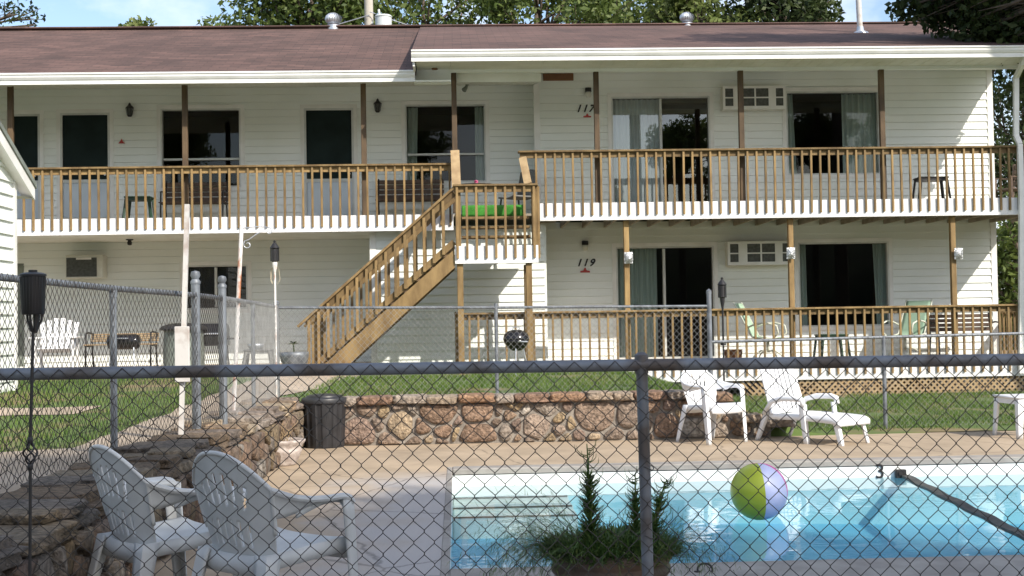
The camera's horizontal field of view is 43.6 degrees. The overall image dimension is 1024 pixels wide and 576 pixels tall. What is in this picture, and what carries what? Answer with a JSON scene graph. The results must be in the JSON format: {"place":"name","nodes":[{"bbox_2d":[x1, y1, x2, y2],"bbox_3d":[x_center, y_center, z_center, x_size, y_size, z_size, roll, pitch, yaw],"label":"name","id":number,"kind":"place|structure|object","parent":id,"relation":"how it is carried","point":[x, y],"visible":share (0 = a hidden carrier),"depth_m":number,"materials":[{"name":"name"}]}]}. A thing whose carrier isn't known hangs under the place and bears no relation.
{"place":"outdoors","nodes":[
{"label":"outdoors","id":0,"kind":"place"},
{"bbox_2d":[0,406,98,415],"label":"crossing path","id":1,"kind":"structure","parent":0,"point":[43,411],"depth_m":13.12,"materials":[{"name":"concrete"}]},
{"bbox_2d":[0,377,250,451],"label":"side lawn","id":2,"kind":"structure","parent":0,"point":[89,413],"depth_m":13.71,"materials":[{"name":"grass"},{"name":"soil"}]},
{"bbox_2d":[0,121,36,392],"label":"pool house","id":3,"kind":"structure","parent":2,"relation":"on","point":[15,174],"depth_m":16.31,"materials":[{"name":"white"}]},
{"bbox_2d":[17,263,24,366],"bbox_3d":[-9.247,0.506,24.013,0.197,1.934,0.050,-1,-2,-3],"label":"door","id":4,"kind":"structure","parent":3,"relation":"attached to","point":[20,266],"depth_m":23.99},
{"bbox_2d":[0,0,45,26],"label":"edge tree","id":5,"kind":"object","parent":2,"relation":"on","point":[12,15],"visible":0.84,"depth_m":30.36,"materials":[{"name":"green plant"}]},
{"bbox_2d":[0,271,279,488],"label":"chain link fence","id":6,"kind":"object","parent":2,"relation":"on","point":[196,295],"visible":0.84,"depth_m":9.28,"materials":[{"name":"metal"}]},
{"bbox_2d":[270,240,279,396],"bbox_3d":[-2.732,0.420,14.790,0.116,1.952,0.116,-1,-2,-3],"label":"garden torch","id":7,"kind":"object","parent":6,"relation":"attached to","point":[274,253],"visible":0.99,"depth_m":14.79,"materials":[{"name":"white metal"}]},
{"bbox_2d":[0,376,344,493],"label":"path","id":8,"kind":"structure","parent":0,"point":[298,382],"depth_m":10.17,"materials":[{"name":"concrete"}]},
{"bbox_2d":[30,361,370,376],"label":"patio","id":9,"kind":"structure","parent":0,"point":[230,364],"depth_m":23.82,"materials":[{"name":"concrete"}]},
{"bbox_2d":[28,318,82,367],"bbox_3d":[-7.834,0.966,22.015,0.780,0.908,0.785,-1,-2,-11],"label":"slatted armchair","id":10,"kind":"object","parent":9,"relation":"on","point":[59,335],"visible":0.7,"depth_m":22.25,"materials":[{"name":"white plastic"}]},
{"bbox_2d":[83,331,158,366],"bbox_3d":[-6.876,1.091,22.556,1.199,0.655,0.540,-1,-2,-3],"label":"slat bench","id":11,"kind":"object","parent":9,"relation":"on","point":[141,336],"visible":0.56,"depth_m":22.74,"materials":[{"name":"brown wood"}]},
{"bbox_2d":[106,334,140,366],"bbox_3d":[-6.375,1.063,21.020,0.540,0.607,0.326,-1,-2,-3],"label":"barrel grill","id":12,"kind":"object","parent":9,"relation":"on","point":[123,340],"visible":0.6,"depth_m":20.93,"materials":[{"name":"black metal"}]},
{"bbox_2d":[160,323,206,365],"bbox_3d":[-5.452,0.994,21.265,0.780,0.825,0.776,-1,-2,-3],"label":"covered grill","id":13,"kind":"object","parent":9,"relation":"on","point":[170,349],"visible":0.37,"depth_m":21.00,"materials":[{"name":"black plastic"}]},
{"bbox_2d":[202,324,239,364],"bbox_3d":[-4.958,0.980,21.579,0.677,0.767,0.496,-1,-2,-3],"label":"gas grill","id":14,"kind":"object","parent":9,"relation":"on","point":[215,330],"visible":0.24,"depth_m":21.43,"materials":[{"name":"black metal"}]},
{"bbox_2d":[242,349,274,364],"bbox_3d":[-4.116,1.161,20.817,0.533,0.329,0.401,-1,-2,-3],"label":"side stool","id":15,"kind":"object","parent":9,"relation":"on","point":[249,353],"visible":0.44,"depth_m":20.66,"materials":[{"name":"grey plastic"}]},
{"bbox_2d":[280,341,308,363],"bbox_3d":[-3.478,1.088,20.446,0.470,0.490,0.470,-1,-2,-3],"label":"round planter","id":16,"kind":"object","parent":9,"relation":"on","point":[286,360],"visible":0.72,"depth_m":20.26,"materials":[{"name":"metal"}]},
{"bbox_2d":[0,0,1021,288],"label":"sky","id":17,"kind":"structure","parent":0,"point":[59,13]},
{"bbox_2d":[0,371,1023,451],"bbox_3d":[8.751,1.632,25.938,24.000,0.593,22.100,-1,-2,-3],"label":"lawn","id":18,"kind":"structure","parent":0,"point":[778,431],"depth_m":16.40,"materials":[{"name":"plant"}]},
{"bbox_2d":[297,150,540,374],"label":"wooden staircase","id":19,"kind":"structure","parent":18,"relation":"on","point":[425,279],"depth_m":20.88,"materials":[{"name":"brown wood"}]},
{"bbox_2d":[462,205,522,216],"bbox_3d":[-0.338,-1.328,22.319,1.080,0.195,0.536,-1,-2,-3],"label":"turf mat","id":20,"kind":"object","parent":19,"relation":"on","point":[500,210],"visible":0.69,"depth_m":22.07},
{"bbox_2d":[278,289,712,397],"bbox_3d":[-0.181,0.905,15.187,5.175,1.720,0.068,-1,-2,-3],"label":"chain link fence","id":21,"kind":"object","parent":18,"relation":"on","point":[495,307],"visible":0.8,"depth_m":15.18,"materials":[{"name":"metal"}]},
{"bbox_2d":[0,21,1023,383],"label":"motel building","id":22,"kind":"structure","parent":18,"relation":"on","point":[276,95],"depth_m":24.22,"materials":[{"name":"white"}]},
{"bbox_2d":[6,110,44,219],"bbox_3d":[-9.159,-2.305,24.120,0.694,2.084,0.160,-1,-2,-3],"label":"door","id":23,"kind":"structure","parent":22,"relation":"in","point":[28,124],"depth_m":24.10,"materials":[{"name":"metal"}]},
{"bbox_2d":[56,109,114,218],"bbox_3d":[-8.045,-2.330,24.169,1.063,2.088,0.160,-1,-2,-3],"label":"door","id":24,"kind":"structure","parent":22,"relation":"in","point":[84,137],"depth_m":24.14,"materials":[{"name":"metal"}]},
{"bbox_2d":[66,255,106,278],"bbox_3d":[-7.949,-0.392,23.909,0.684,0.432,0.345,-1,-2,-3],"label":"window air conditioner","id":25,"kind":"object","parent":22,"relation":"attached to","point":[86,266],"depth_m":23.75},
{"bbox_2d":[126,239,132,244],"bbox_3d":[-6.976,-0.833,23.352,0.140,0.110,0.136,-1,-2,-3],"label":"ceiling lamp","id":26,"kind":"object","parent":22,"relation":"attached to","point":[129,242],"visible":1,"depth_m":23.32,"materials":[{"name":"black metal"}]},
{"bbox_2d":[126,103,133,116],"bbox_3d":[-7.202,-3.361,24.120,0.148,0.270,0.163,-2,-2,20],"label":"wall lantern","id":27,"kind":"object","parent":22,"relation":"attached to","point":[129,108],"depth_m":24.07,"materials":[{"name":"black metal"}]},
{"bbox_2d":[157,104,244,191],"bbox_3d":[-5.891,-2.647,24.285,1.641,1.640,0.132,-1,-2,-3],"label":"window","id":28,"kind":"structure","parent":22,"relation":"in","point":[161,109],"depth_m":24.24,"materials":[{"name":"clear glass"}]},
{"bbox_2d":[180,261,251,313],"bbox_3d":[-5.597,-0.013,24.278,1.339,0.977,0.240,-1,-2,-3],"label":"window","id":29,"kind":"structure","parent":22,"relation":"in","point":[208,270],"depth_m":24.19,"materials":[{"name":"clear glass"}]},
{"bbox_2d":[7,73,555,235],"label":"balcony","id":30,"kind":"structure","parent":22,"relation":"attached to","point":[365,221],"depth_m":22.02,"materials":[{"name":"wood"}]},
{"bbox_2d":[122,196,156,217],"bbox_3d":[-6.603,-1.394,22.683,0.553,0.442,0.401,-1,-2,-3],"label":"side stool","id":31,"kind":"object","parent":30,"relation":"on","point":[150,199],"visible":0.61,"depth_m":22.53,"materials":[{"name":"green metal"}]},
{"bbox_2d":[158,181,227,217],"bbox_3d":[-5.911,-1.585,23.825,1.214,0.866,0.542,-1,-2,-3],"label":"slat bench","id":32,"kind":"object","parent":30,"relation":"on","point":[215,200],"visible":0.62,"depth_m":24.03,"materials":[{"name":"brown wood"}]},
{"bbox_2d":[375,179,443,214],"bbox_3d":[-1.912,-1.646,24.000,1.271,0.866,0.542,-1,-2,-3],"label":"slat bench","id":33,"kind":"object","parent":30,"relation":"on","point":[399,198],"visible":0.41,"depth_m":24.20,"materials":[{"name":"brown wood"}]},
{"bbox_2d":[464,183,491,203],"bbox_3d":[-0.639,-1.558,22.996,0.740,0.584,0.736,-1,-2,-3],"label":"porch table","id":34,"kind":"object","parent":30,"relation":"on","point":[477,183],"visible":0.08,"depth_m":22.68,"materials":[{"name":"brown wood"}]},
{"bbox_2d":[300,104,357,215],"bbox_3d":[-3.476,-2.415,24.369,1.079,2.156,0.160,-1,-2,-3],"label":"door","id":35,"kind":"structure","parent":22,"relation":"in","point":[328,132],"depth_m":24.35,"materials":[{"name":"metal"}]},
{"bbox_2d":[325,12,341,28],"bbox_3d":[-3.801,-5.618,27.228,0.360,0.486,0.360,-1,-2,-3],"label":"turbine vent","id":36,"kind":"object","parent":22,"relation":"on","point":[333,19],"visible":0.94,"depth_m":27.11,"materials":[{"name":"metal"}]},
{"bbox_2d":[373,98,381,112],"bbox_3d":[-2.551,-3.470,24.324,0.148,0.270,0.163,-2,-2,20],"label":"wall lantern","id":37,"kind":"object","parent":22,"relation":"attached to","point":[377,106],"depth_m":24.28,"materials":[{"name":"black metal"}]},
{"bbox_2d":[364,0,391,24],"bbox_3d":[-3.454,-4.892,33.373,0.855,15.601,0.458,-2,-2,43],"label":"roof vent","id":38,"kind":"object","parent":22,"relation":"on","point":[383,19],"visible":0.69,"depth_m":33.46,"materials":[{"name":"metal"}]},
{"bbox_2d":[401,100,489,185],"bbox_3d":[-1.271,-2.759,24.542,1.676,1.633,0.240,-1,-2,-3],"label":"window","id":39,"kind":"structure","parent":22,"relation":"in","point":[409,116],"depth_m":24.48,"materials":[{"name":"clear glass"}]},
{"bbox_2d":[462,84,468,91],"bbox_3d":[-0.865,-3.696,23.670,0.099,0.155,0.152,-2,-2,33],"label":"porch spotlight","id":40,"kind":"object","parent":22,"relation":"attached to","point":[464,89],"visible":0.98,"depth_m":23.64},
{"bbox_2d":[582,241,587,249],"bbox_3d":[1.368,-0.795,23.979,0.124,0.187,0.133,-1,-2,-3],"label":"jar lamp","id":41,"kind":"object","parent":22,"relation":"attached to","point":[584,245],"visible":1,"depth_m":23.93,"materials":[{"name":"beige metal"}]},
{"bbox_2d":[578,105,593,111],"bbox_3d":[1.408,-3.382,24.107,0.355,0.143,0.012,-1,-2,-3],"label":"room number","id":42,"kind":"object","parent":22,"relation":"attached to","point":[585,108],"visible":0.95,"depth_m":24.10,"materials":[{"name":"black metal"}]},
{"bbox_2d":[578,259,594,265],"bbox_3d":[1.402,-0.478,24.026,0.332,0.145,0.012,-1,-2,-3],"label":"room number","id":43,"kind":"object","parent":22,"relation":"attached to","point":[593,262],"visible":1,"depth_m":24.02,"materials":[{"name":"black metal"}]},
{"bbox_2d":[585,87,591,97],"bbox_3d":[1.433,-3.675,24.062,0.124,0.187,0.133,-1,-2,-3],"label":"jar lamp","id":44,"kind":"object","parent":22,"relation":"attached to","point":[588,91],"visible":1,"depth_m":24.01,"materials":[{"name":"beige metal"}]},
{"bbox_2d":[607,92,714,202],"bbox_3d":[2.813,-2.598,24.264,2.015,2.181,0.240,-1,-2,-3],"label":"sliding door","id":45,"kind":"structure","parent":22,"relation":"in","point":[632,124],"depth_m":24.31,"materials":[{"name":"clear glass"}]},
{"bbox_2d":[612,242,718,358],"bbox_3d":[2.890,0.272,24.187,1.999,2.248,0.240,-1,-2,-3],"label":"sliding door","id":46,"kind":"structure","parent":22,"relation":"in","point":[643,270],"depth_m":24.22,"materials":[{"name":"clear glass"}]},
{"bbox_2d":[679,12,693,24],"bbox_3d":[3.766,-5.719,27.558,0.320,0.457,0.320,-1,-2,-3],"label":"turbine vent","id":47,"kind":"object","parent":22,"relation":"on","point":[686,17],"visible":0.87,"depth_m":27.46,"materials":[{"name":"metal"}]},
{"bbox_2d":[720,86,785,111],"bbox_3d":[4.539,-3.570,24.129,1.184,0.437,0.263,-1,-2,-3],"label":"window air conditioner","id":48,"kind":"object","parent":22,"relation":"attached to","point":[764,98],"depth_m":24.01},
{"bbox_2d":[725,241,787,265],"bbox_3d":[4.635,-0.650,24.052,1.221,0.444,0.263,-1,-2,-3],"label":"window air conditioner","id":49,"kind":"object","parent":22,"relation":"attached to","point":[748,253],"depth_m":23.93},
{"bbox_2d":[518,69,1023,227],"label":"balcony","id":50,"kind":"structure","parent":22,"relation":"attached to","point":[741,210],"depth_m":22.06,"materials":[{"name":"wood"}]},
{"bbox_2d":[912,176,951,198],"bbox_3d":[7.536,-1.757,23.005,0.630,0.462,0.401,-1,-2,-3],"label":"side stool","id":51,"kind":"object","parent":50,"relation":"on","point":[933,179],"visible":0.59,"depth_m":22.88,"materials":[{"name":"black metal"}]},
{"bbox_2d":[995,164,1016,197],"bbox_3d":[9.825,-1.984,25.122,0.550,0.953,0.480,0,-2,-22],"label":"dark chair","id":52,"kind":"object","parent":50,"relation":"on","point":[1013,182],"visible":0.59,"depth_m":25.21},
{"bbox_2d":[782,87,879,178],"bbox_3d":[6.095,-2.943,24.416,1.935,1.737,0.240,-1,-2,-3],"label":"window","id":53,"kind":"structure","parent":22,"relation":"in","point":[860,116],"depth_m":24.49,"materials":[{"name":"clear glass"}]},
{"bbox_2d":[794,238,893,330],"bbox_3d":[6.284,-0.069,24.344,1.879,1.737,0.240,-1,-2,-3],"label":"window","id":54,"kind":"structure","parent":22,"relation":"in","point":[882,253],"depth_m":24.28,"materials":[{"name":"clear glass"}]},
{"bbox_2d":[854,0,868,32],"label":"vent pipe","id":55,"kind":"object","parent":22,"relation":"on","point":[860,28],"visible":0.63,"depth_m":25.03,"materials":[{"name":"metal"}]},
{"bbox_2d":[503,327,528,373],"bbox_3d":[0.072,1.006,20.181,0.422,0.785,0.462,-1,-2,-3],"label":"kettle grill","id":56,"kind":"object","parent":18,"relation":"on","point":[510,337],"visible":0.84,"depth_m":20.07,"materials":[{"name":"black metal"}]},
{"bbox_2d":[717,277,726,390],"bbox_3d":[2.546,0.805,15.408,0.116,1.881,0.116,-1,-2,-3],"label":"garden torch","id":57,"kind":"object","parent":18,"relation":"on","point":[722,293],"visible":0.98,"depth_m":15.40,"materials":[{"name":"black metal"}]},
{"bbox_2d":[454,216,1023,396],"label":"deck","id":58,"kind":"structure","parent":18,"relation":"on","point":[953,308],"depth_m":22.01,"materials":[{"name":"brown wood"}]},
{"bbox_2d":[624,252,632,263],"bbox_3d":[1.998,-0.515,21.945,0.158,0.207,0.071,-1,-2,-3],"label":"foil bag","id":59,"kind":"object","parent":58,"relation":"attached to","point":[628,257],"visible":1,"depth_m":21.93,"materials":[{"name":"silver metal"}]},
{"bbox_2d":[733,302,786,356],"bbox_3d":[4.463,0.775,23.015,0.838,1.058,0.651,-2,-2,25],"label":"sling chair","id":60,"kind":"object","parent":58,"relation":"on","point":[750,324],"visible":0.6,"depth_m":22.99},
{"bbox_2d":[787,247,794,258],"bbox_3d":[4.810,-0.599,22.070,0.157,0.207,0.071,-1,-2,-3],"label":"foil bag","id":61,"kind":"object","parent":58,"relation":"attached to","point":[790,252],"visible":1,"depth_m":22.05,"materials":[{"name":"silver metal"}]},
{"bbox_2d":[813,334,850,356],"bbox_3d":[5.756,1.063,23.050,0.585,0.462,0.541,-1,-2,-3],"label":"side stool","id":62,"kind":"object","parent":58,"relation":"on","point":[831,335],"visible":0.65,"depth_m":22.83,"materials":[{"name":"green plastic"}]},
{"bbox_2d":[884,299,932,354],"bbox_3d":[7.172,0.734,23.156,0.838,1.058,0.651,0,-2,-42],"label":"sling chair","id":63,"kind":"object","parent":58,"relation":"on","point":[914,327],"visible":0.54,"depth_m":23.26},
{"bbox_2d":[954,248,962,259],"bbox_3d":[7.745,-0.595,22.197,0.158,0.205,0.070,-1,-2,-3],"label":"foil bag","id":64,"kind":"object","parent":58,"relation":"attached to","point":[958,253],"visible":1,"depth_m":22.18,"materials":[{"name":"silver metal"}]},
{"bbox_2d":[929,313,1001,354],"bbox_3d":[8.258,0.860,23.369,1.208,0.807,0.542,-1,-2,-3],"label":"slat bench","id":65,"kind":"object","parent":58,"relation":"on","point":[931,322],"visible":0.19,"depth_m":23.58,"materials":[{"name":"brown wood"}]},
{"bbox_2d":[722,0,844,22],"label":"background tree","id":66,"kind":"object","parent":18,"relation":"on","point":[802,11],"visible":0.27,"depth_m":35.48,"materials":[{"name":"green plant"}]},
{"bbox_2d":[712,332,1023,428],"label":"chain link fence","id":67,"kind":"object","parent":18,"relation":"on","point":[884,373],"visible":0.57,"depth_m":15.37,"materials":[{"name":"metal"}]},
{"bbox_2d":[890,2,1009,78],"bbox_3d":[13.255,-4.058,34.668,5.024,13.651,5.098,0,-2,-29],"label":"background tree","id":68,"kind":"object","parent":18,"relation":"on","point":[993,71],"depth_m":34.61,"materials":[{"name":"green plant"}]},
{"bbox_2d":[884,0,1023,103],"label":"shade tree","id":69,"kind":"object","parent":18,"relation":"on","point":[1004,19],"visible":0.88,"depth_m":22.49,"materials":[{"name":"green plant"}]},
{"bbox_2d":[996,187,1017,349],"bbox_3d":[11.218,0.012,28.111,2.444,4.629,3.029,0,-2,-33],"label":"side tree","id":70,"kind":"object","parent":18,"relation":"on","point":[1007,243],"visible":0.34,"depth_m":27.78,"materials":[{"name":"green plant"}]},
{"bbox_2d":[992,71,1023,270],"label":"side tree","id":71,"kind":"object","parent":18,"relation":"on","point":[1002,133],"visible":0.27,"depth_m":31.51,"materials":[{"name":"green plant"}]},
{"bbox_2d":[992,72,1023,175],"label":"side tree","id":72,"kind":"object","parent":18,"relation":"on","point":[1005,77],"visible":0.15,"depth_m":35.26,"materials":[{"name":"green plant"}]},
{"bbox_2d":[498,169,534,204],"bbox_3d":[0.106,-1.724,23.500,0.572,0.925,0.492,0,-2,-37],"label":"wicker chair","id":73,"kind":"object","parent":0,"point":[519,196],"visible":0.49,"depth_m":23.49,"materials":[{"name":"black wicker"}]},
{"bbox_2d":[153,430,1023,575],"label":"pool deck","id":74,"kind":"structure","parent":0,"point":[423,497],"depth_m":12.23,"materials":[{"name":"concrete"}]},
{"bbox_2d":[19,270,46,575],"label":"garden torch","id":75,"kind":"object","parent":74,"relation":"on","point":[33,290],"visible":1,"depth_m":4.19,"materials":[{"name":"black metal"}]},
{"bbox_2d":[0,397,304,575],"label":"stone side wall","id":76,"kind":"structure","parent":74,"relation":"on","point":[174,454],"depth_m":6.79,"materials":[{"name":"stone"}]},
{"bbox_2d":[174,204,189,434],"bbox_3d":[-2.516,0.277,9.780,0.113,1.842,0.067,-1,-2,-3],"label":"white pole","id":77,"kind":"object","parent":76,"relation":"on","point":[182,342],"visible":0.91,"depth_m":9.76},
{"bbox_2d":[232,225,271,410],"bbox_3d":[-2.479,0.343,12.199,0.413,1.894,0.040,-1,-2,-3],"label":"plant hook pole","id":78,"kind":"object","parent":76,"relation":"on","point":[240,252],"visible":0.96,"depth_m":12.19,"materials":[{"name":"metal"}]},
{"bbox_2d":[87,444,241,575],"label":"plastic armchair","id":79,"kind":"object","parent":74,"relation":"on","point":[112,499],"visible":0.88,"depth_m":5.67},
{"bbox_2d":[192,451,357,575],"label":"plastic armchair","id":80,"kind":"object","parent":74,"relation":"on","point":[269,534],"visible":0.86,"depth_m":5.35,"materials":[{"name":"plastic"}]},
{"bbox_2d":[277,423,305,466],"bbox_3d":[-2.254,1.504,12.481,0.480,0.444,0.480,-1,-2,-3],"label":"stone urn","id":81,"kind":"object","parent":74,"relation":"on","point":[289,444],"visible":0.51,"depth_m":12.35,"materials":[{"name":"stone"}]},
{"bbox_2d":[301,393,346,448],"bbox_3d":[-2.091,1.476,14.276,0.510,0.592,0.510,-1,-2,-3],"label":"trash can","id":82,"kind":"object","parent":74,"relation":"on","point":[319,410],"visible":0.81,"depth_m":14.09,"materials":[{"name":"black plastic"}]},
{"bbox_2d":[0,352,1023,575],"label":"chain link fence","id":83,"kind":"object","parent":74,"relation":"on","point":[641,364],"visible":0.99,"depth_m":4.44,"materials":[{"name":"metal"}]},
{"bbox_2d":[301,389,795,446],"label":"stone retaining wall","id":84,"kind":"structure","parent":74,"relation":"on","point":[473,418],"depth_m":14.41,"materials":[{"name":"stone"}]},
{"bbox_2d":[551,544,672,575],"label":"clay planter","id":85,"kind":"object","parent":74,"relation":"on","point":[635,570],"visible":0.39,"depth_m":4.81,"materials":[{"name":"ceramic"}]},
{"bbox_2d":[570,440,607,551],"bbox_3d":[0.305,0.820,5.000,0.183,0.464,0.184,-1,-2,-3],"label":"spiky plant","id":86,"kind":"object","parent":85,"relation":"in","point":[588,492],"visible":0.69,"depth_m":4.99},
{"bbox_2d":[446,473,740,575],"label":"feathery grass","id":87,"kind":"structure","parent":85,"relation":"in","point":[526,542],"depth_m":4.95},
{"bbox_2d":[535,520,690,570],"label":"bushy greens","id":88,"kind":"object","parent":85,"relation":"in","point":[615,550],"visible":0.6,"depth_m":4.89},
{"bbox_2d":[618,467,640,549],"bbox_3d":[0.489,0.882,5.101,0.186,0.338,0.183,-1,-2,-3],"label":"spiky plant","id":89,"kind":"object","parent":85,"relation":"in","point":[635,502],"visible":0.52,"depth_m":5.10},
{"bbox_2d":[635,475,676,549],"bbox_3d":[0.553,0.880,4.963,0.182,0.333,0.179,-1,-2,-3],"label":"spiky plant","id":90,"kind":"object","parent":85,"relation":"in","point":[659,507],"visible":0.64,"depth_m":4.96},
{"bbox_2d":[676,370,747,444],"bbox_3d":[2.185,1.278,14.128,0.607,0.841,0.590,0,-2,-34],"label":"plastic armchair","id":91,"kind":"object","parent":74,"relation":"on","point":[706,403],"visible":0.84,"depth_m":14.14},
{"bbox_2d":[440,454,1023,575],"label":"coping","id":92,"kind":"object","parent":74,"relation":"on","point":[880,566],"visible":0.84,"depth_m":7.04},
{"bbox_2d":[694,562,713,572],"bbox_3d":[1.017,1.494,6.793,0.105,0.072,0.040,-1,-2,-3],"label":"anchor ring","id":93,"kind":"object","parent":92,"relation":"on","point":[698,570],"visible":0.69,"depth_m":6.79,"materials":[{"name":"black metal"}]},
{"bbox_2d":[450,463,1023,568],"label":"pool basin","id":94,"kind":"object","parent":74,"relation":"in","point":[839,522],"visible":0.48,"depth_m":11.87,"materials":[{"name":"paint"}]},
{"bbox_2d":[453,491,577,538],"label":"pool steps","id":95,"kind":"structure","parent":94,"relation":"on","point":[467,519],"depth_m":11.21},
{"bbox_2d":[876,464,883,477],"bbox_3d":[3.438,1.712,11.961,0.070,0.135,0.006,-1,-2,-3],"label":"depth marker","id":96,"kind":"object","parent":94,"relation":"attached to","point":[882,473],"visible":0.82,"depth_m":11.96,"materials":[{"name":"black paint"}]},
{"bbox_2d":[894,469,905,477],"bbox_3d":[3.627,1.733,11.944,0.100,0.080,0.059,-1,-2,-3],"label":"strap anchor","id":97,"kind":"object","parent":94,"relation":"attached to","point":[899,473],"visible":0.81,"depth_m":11.92,"materials":[{"name":"black metal"}]},
{"bbox_2d":[755,369,869,445],"bbox_3d":[3.275,1.240,13.982,0.674,0.875,1.131,0,-2,-39],"label":"lounge chair","id":98,"kind":"object","parent":74,"relation":"on","point":[776,391],"visible":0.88,"depth_m":14.08,"materials":[{"name":"white plastic"}]},
{"bbox_2d":[992,394,1023,438],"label":"plastic table","id":99,"kind":"object","parent":74,"relation":"on","point":[1009,399],"visible":0.89,"depth_m":13.98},
{"bbox_2d":[450,338,1013,543],"bbox_3d":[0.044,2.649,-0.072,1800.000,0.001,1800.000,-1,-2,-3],"label":"ground","id":100,"kind":"structure","parent":0,"point":[690,470],"depth_m":22.55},
{"bbox_2d":[118,15,157,25],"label":"background tree","id":101,"kind":"object","parent":100,"relation":"on","point":[137,22],"visible":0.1,"depth_m":51.00,"materials":[{"name":"green plant"}]},
{"bbox_2d":[196,14,241,25],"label":"background tree","id":102,"kind":"object","parent":100,"relation":"on","point":[213,20],"visible":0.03,"depth_m":45.73,"materials":[{"name":"green plant"}]},
{"bbox_2d":[217,0,395,25],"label":"background tree","id":103,"kind":"object","parent":100,"relation":"on","point":[275,12],"visible":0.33,"depth_m":36.30,"materials":[{"name":"green plant"}]},
{"bbox_2d":[374,0,487,24],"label":"background tree","id":104,"kind":"object","parent":100,"relation":"on","point":[429,11],"visible":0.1,"depth_m":38.66,"materials":[{"name":"green plant"}]},
{"bbox_2d":[462,0,644,23],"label":"background tree","id":105,"kind":"object","parent":100,"relation":"on","point":[506,12],"visible":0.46,"depth_m":37.23,"materials":[{"name":"green plant"}]},
{"bbox_2d":[550,0,714,22],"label":"background tree","id":106,"kind":"object","parent":100,"relation":"on","point":[647,3],"visible":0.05,"depth_m":39.89,"materials":[{"name":"green plant"}]},
{"bbox_2d":[636,0,760,22],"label":"background tree","id":107,"kind":"object","parent":100,"relation":"on","point":[699,10],"visible":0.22,"depth_m":37.13,"materials":[{"name":"green plant"}]},
{"bbox_2d":[724,349,742,357],"bbox_3d":[3.936,1.204,22.767,0.330,0.220,0.332,-1,-2,-3],"label":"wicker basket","id":108,"kind":"object","parent":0,"point":[732,354],"visible":0.48,"depth_m":22.65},
{"label":"pool water","id":109,"kind":"structure","parent":0,"visible":0},
{"bbox_2d":[730,463,787,519],"bbox_3d":[1.885,1.552,9.771,0.433,0.433,0.433,-4,3,-3],"label":"beach ball","id":110,"kind":"object","parent":109,"relation":"on","point":[768,490],"visible":0.86,"depth_m":9.62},
{"bbox_2d":[902,475,1023,540],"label":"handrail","id":111,"kind":"object","parent":109,"relation":"on","point":[993,519],"visible":0.86,"depth_m":9.91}
]}

